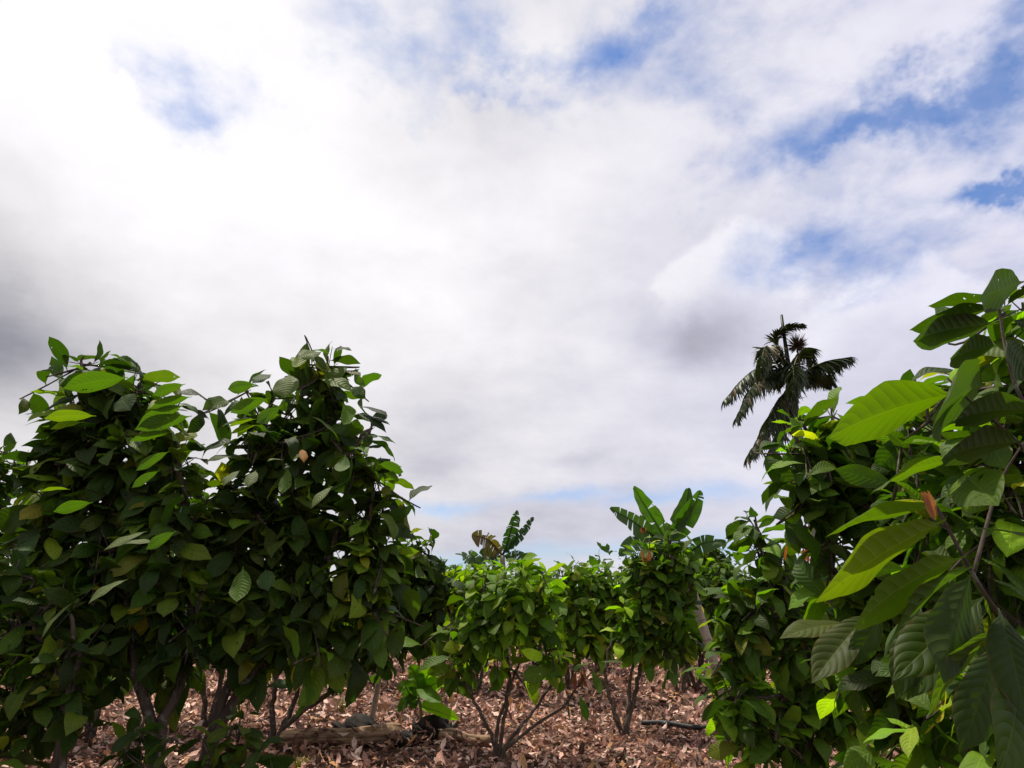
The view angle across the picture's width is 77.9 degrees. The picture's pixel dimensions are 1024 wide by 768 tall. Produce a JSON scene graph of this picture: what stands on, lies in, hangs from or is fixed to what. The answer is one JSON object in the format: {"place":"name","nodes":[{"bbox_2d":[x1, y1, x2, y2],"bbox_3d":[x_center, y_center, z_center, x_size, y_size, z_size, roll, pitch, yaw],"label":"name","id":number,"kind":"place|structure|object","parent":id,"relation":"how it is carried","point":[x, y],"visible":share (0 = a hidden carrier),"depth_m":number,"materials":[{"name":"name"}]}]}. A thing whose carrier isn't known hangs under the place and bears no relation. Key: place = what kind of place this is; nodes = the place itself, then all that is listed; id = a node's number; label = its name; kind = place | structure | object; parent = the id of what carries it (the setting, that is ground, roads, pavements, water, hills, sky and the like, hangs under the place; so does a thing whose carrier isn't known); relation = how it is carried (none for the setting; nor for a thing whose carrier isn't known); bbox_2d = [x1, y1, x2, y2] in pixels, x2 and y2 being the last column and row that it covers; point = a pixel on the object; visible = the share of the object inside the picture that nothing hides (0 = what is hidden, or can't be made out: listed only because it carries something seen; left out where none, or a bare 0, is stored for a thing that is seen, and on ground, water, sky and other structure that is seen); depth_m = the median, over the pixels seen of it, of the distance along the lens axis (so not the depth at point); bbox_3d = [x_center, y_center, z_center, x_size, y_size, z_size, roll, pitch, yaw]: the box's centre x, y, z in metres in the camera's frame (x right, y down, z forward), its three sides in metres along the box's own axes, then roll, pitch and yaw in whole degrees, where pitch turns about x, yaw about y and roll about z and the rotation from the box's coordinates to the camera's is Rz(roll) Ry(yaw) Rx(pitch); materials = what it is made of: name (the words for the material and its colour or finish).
{"place":"outdoors","nodes":[
{"label":"outdoors","id":0,"kind":"place"},
{"bbox_2d":[0,605,963,767],"bbox_3d":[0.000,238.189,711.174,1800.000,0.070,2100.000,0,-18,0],"label":"ground","id":1,"kind":"structure","parent":0,"point":[550,756],"depth_m":7.25,"materials":[{"name":"brown plant"}]},
{"bbox_2d":[0,433,36,637],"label":"cocoa tree","id":2,"kind":"object","parent":1,"relation":"on","point":[6,488],"visible":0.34,"depth_m":5.86,"materials":[{"name":"green plant"}]},
{"bbox_2d":[0,546,129,767],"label":"cocoa tree","id":3,"kind":"object","parent":1,"relation":"on","point":[61,712],"visible":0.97,"depth_m":3.98,"materials":[{"name":"green plant"}]},
{"bbox_2d":[0,591,132,745],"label":"cocoa tree","id":4,"kind":"object","parent":1,"relation":"on","point":[97,713],"depth_m":6.78,"materials":[{"name":"green plant"}]},
{"bbox_2d":[0,337,249,767],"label":"cocoa tree","id":5,"kind":"object","parent":1,"relation":"on","point":[130,538],"visible":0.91,"depth_m":4.63,"materials":[{"name":"green plant"}]},
{"bbox_2d":[97,707,188,767],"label":"cocoa sapling","id":6,"kind":"object","parent":1,"relation":"on","point":[150,741],"visible":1,"depth_m":3.89,"materials":[{"name":"green plant"}]},
{"bbox_2d":[171,602,231,726],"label":"cocoa tree","id":7,"kind":"object","parent":1,"relation":"on","point":[206,722],"visible":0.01,"depth_m":7.39,"materials":[{"name":"brown plant"}]},
{"bbox_2d":[177,705,294,767],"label":"cocoa sapling","id":8,"kind":"object","parent":1,"relation":"on","point":[234,756],"visible":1,"depth_m":4.03,"materials":[{"name":"green plant"}]},
{"bbox_2d":[170,335,431,767],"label":"cocoa tree","id":9,"kind":"object","parent":1,"relation":"on","point":[304,614],"visible":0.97,"depth_m":4.89,"materials":[{"name":"green plant"}]},
{"bbox_2d":[292,753,313,767],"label":"grass tuft","id":10,"kind":"object","parent":1,"relation":"on","point":[298,763],"visible":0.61,"depth_m":5.87,"materials":[{"name":"green plant"}]},
{"bbox_2d":[334,692,345,716],"bbox_3d":[-2.206,4.186,8.374,0.369,0.384,0.312,-12,-22,33],"label":"dry weed","id":11,"kind":"object","parent":1,"relation":"on","point":[342,707],"visible":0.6,"depth_m":8.34,"materials":[{"name":"beige plant"}]},
{"bbox_2d":[279,722,401,748],"bbox_3d":[-1.820,3.758,6.762,1.307,0.218,0.244,4,-19,-12],"label":"fallen log","id":12,"kind":"object","parent":1,"relation":"on","point":[376,735],"visible":0.67,"depth_m":6.70,"materials":[{"name":"brown wood"}]},
{"bbox_2d":[331,713,380,727],"bbox_3d":[-1.764,3.955,7.342,0.665,0.250,0.540,0,-18,0],"label":"rock","id":13,"kind":"object","parent":1,"relation":"on","point":[358,720],"visible":0.41,"depth_m":7.28,"materials":[{"name":"grey stone"}]},
{"bbox_2d":[370,678,381,718],"bbox_3d":[-1.581,3.410,7.509,0.254,1.283,0.077,-12,-22,32],"label":"bamboo stake","id":14,"kind":"object","parent":1,"relation":"on","point":[375,699],"visible":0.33,"depth_m":7.41,"materials":[{"name":"brown plant"}]},
{"bbox_2d":[269,527,488,748],"bbox_3d":[-1.633,2.778,7.048,2.879,2.337,0.937,0,-18,0],"label":"cocoa tree","id":15,"kind":"object","parent":1,"relation":"on","point":[431,581],"visible":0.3,"depth_m":7.00,"materials":[{"name":"green plant"}]},
{"bbox_2d":[392,730,421,747],"bbox_3d":[-1.161,3.834,6.855,0.377,0.169,0.291,0,-18,0],"label":"rock","id":16,"kind":"object","parent":1,"relation":"on","point":[404,734],"visible":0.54,"depth_m":6.75,"materials":[{"name":"grey stone"}]},
{"bbox_2d":[397,664,457,719],"bbox_3d":[-0.917,3.567,7.118,0.737,0.832,0.284,-9,-20,24],"label":"banana sucker","id":17,"kind":"object","parent":1,"relation":"on","point":[418,685],"visible":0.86,"depth_m":7.17,"materials":[{"name":"green plant"}]},
{"bbox_2d":[409,714,458,743],"bbox_3d":[-0.871,3.837,7.056,0.546,0.288,0.455,0,-18,0],"label":"rock","id":18,"kind":"object","parent":1,"relation":"on","point":[436,722],"visible":0.45,"depth_m":6.99,"materials":[{"name":"black stone"}]},
{"bbox_2d":[438,728,489,743],"bbox_3d":[-0.509,3.807,6.848,0.586,0.145,0.166,-2,-18,6],"label":"fallen log","id":19,"kind":"object","parent":1,"relation":"on","point":[450,731],"visible":0.59,"depth_m":6.81,"materials":[{"name":"brown wood"}]},
{"bbox_2d":[426,558,512,675],"bbox_3d":[-0.785,4.168,11.066,1.716,2.206,0.802,0,-18,0],"label":"young cocoa tree","id":20,"kind":"object","parent":1,"relation":"on","point":[453,573],"visible":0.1,"depth_m":11.26,"materials":[{"name":"green plant"}]},
{"bbox_2d":[455,549,487,568],"bbox_3d":[-1.108,6.128,17.931,1.061,2.796,0.340,0,-18,0],"label":"banana plant","id":21,"kind":"object","parent":1,"relation":"on","point":[472,559],"visible":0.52,"depth_m":18.32,"materials":[{"name":"green plant"}]},
{"bbox_2d":[436,570,521,689],"bbox_3d":[-0.682,4.158,10.650,1.553,2.002,1.091,-14,-23,36],"label":"tree","id":22,"kind":"object","parent":1,"relation":"on","point":[486,663],"visible":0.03,"depth_m":10.56,"materials":[{"name":"green plant"}]},
{"bbox_2d":[472,510,533,669],"bbox_3d":[-0.180,4.166,12.711,1.285,3.219,0.452,0,-18,0],"label":"banana plant","id":23,"kind":"object","parent":1,"relation":"on","point":[509,541],"visible":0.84,"depth_m":13.04,"materials":[{"name":"green plant"}]},
{"bbox_2d":[403,552,621,761],"bbox_3d":[-0.053,2.696,6.284,2.217,1.982,0.875,0,-18,0],"label":"young cocoa tree","id":24,"kind":"object","parent":1,"relation":"on","point":[496,606],"visible":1,"depth_m":6.19,"materials":[{"name":"green plant"}]},
{"bbox_2d":[506,570,519,590],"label":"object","id":25,"kind":"object","parent":1,"relation":"on","point":[511,574],"visible":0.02,"depth_m":26.32,"materials":[{"name":"green plant"}]},
{"bbox_2d":[512,563,557,665],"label":"tree","id":26,"kind":"object","parent":1,"relation":"on","point":[533,662],"visible":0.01,"depth_m":14.01,"materials":[{"name":"green plant"}]},
{"bbox_2d":[533,575,577,688],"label":"tree","id":27,"kind":"object","parent":1,"relation":"on","point":[567,678],"visible":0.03,"depth_m":10.99,"materials":[{"name":"green plant"}]},
{"bbox_2d":[508,548,640,687],"bbox_3d":[0.999,3.825,10.128,1.416,2.298,1.989,11,-21,-29],"label":"young cocoa tree","id":28,"kind":"object","parent":1,"relation":"on","point":[588,602],"visible":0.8,"depth_m":9.71,"materials":[{"name":"green plant"}]},
{"bbox_2d":[333,542,840,605],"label":"woods","id":29,"kind":"object","parent":1,"relation":"on","point":[606,548],"depth_m":42.24,"materials":[{"name":"green plant"}]},
{"bbox_2d":[594,569,616,671],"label":"tree","id":30,"kind":"object","parent":1,"relation":"on","point":[595,664],"visible":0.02,"depth_m":13.17,"materials":[{"name":"green plant"}]},
{"bbox_2d":[600,523,706,736],"bbox_3d":[1.701,2.851,7.434,1.371,2.414,0.827,0,-18,0],"label":"young cocoa tree","id":31,"kind":"object","parent":1,"relation":"on","point":[652,584],"visible":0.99,"depth_m":7.40,"materials":[{"name":"green plant"}]},
{"bbox_2d":[610,486,725,685],"bbox_3d":[2.846,3.629,11.607,2.093,3.549,0.672,1,-18,-4],"label":"banana plant","id":32,"kind":"object","parent":1,"relation":"on","point":[687,510],"visible":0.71,"depth_m":12.05,"materials":[{"name":"green plant"}]},
{"bbox_2d":[641,720,706,729],"bbox_3d":[2.074,3.941,7.303,1.157,0.076,0.081,-7,-19,19],"label":"irrigation pipe","id":33,"kind":"object","parent":1,"relation":"on","point":[662,723],"visible":0.68,"depth_m":7.36,"materials":[{"name":"black plastic"}]},
{"bbox_2d":[661,565,718,693],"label":"tree","id":34,"kind":"object","parent":1,"relation":"on","point":[700,664],"visible":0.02,"depth_m":10.37,"materials":[{"name":"green plant"}]},
{"bbox_2d":[694,590,723,699],"bbox_3d":[2.546,3.360,8.262,0.544,1.868,0.143,0,-18,0],"label":"bamboo stake","id":35,"kind":"object","parent":1,"relation":"on","point":[705,632],"visible":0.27,"depth_m":8.25,"materials":[{"name":"grey plant"}]},
{"bbox_2d":[669,555,766,695],"bbox_3d":[3.264,3.914,10.287,1.833,2.195,1.278,10,-21,-27],"label":"young cocoa tree","id":36,"kind":"object","parent":1,"relation":"on","point":[709,578],"visible":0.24,"depth_m":10.29,"materials":[{"name":"green plant"}]},
{"bbox_2d":[702,541,739,573],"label":"skyline tree","id":37,"kind":"object","parent":1,"relation":"on","point":[714,554],"visible":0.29,"depth_m":20.14,"materials":[{"name":"green plant"}]},
{"bbox_2d":[681,506,892,767],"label":"cocoa tree","id":38,"kind":"object","parent":1,"relation":"on","point":[791,729],"visible":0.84,"depth_m":5.03,"materials":[{"name":"green plant"}]},
{"bbox_2d":[721,314,857,536],"bbox_3d":[12.341,3.264,26.863,6.801,13.990,3.213,5,-19,-14],"label":"palm tree","id":39,"kind":"object","parent":1,"relation":"on","point":[794,376],"visible":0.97,"depth_m":27.61,"materials":[{"name":"green plant"}]},
{"bbox_2d":[752,369,954,767],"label":"cocoa tree","id":40,"kind":"object","parent":1,"relation":"on","point":[823,500],"visible":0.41,"depth_m":3.52,"materials":[{"name":"green plant"}]},
{"bbox_2d":[780,268,1023,767],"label":"cocoa tree","id":41,"kind":"object","parent":1,"relation":"on","point":[963,502],"visible":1,"depth_m":2.08,"materials":[{"name":"green plant"}]},
{"bbox_2d":[0,0,1023,585],"label":"sky","id":42,"kind":"structure","parent":0,"point":[558,236],"materials":[{"name":"white"}]}
]}

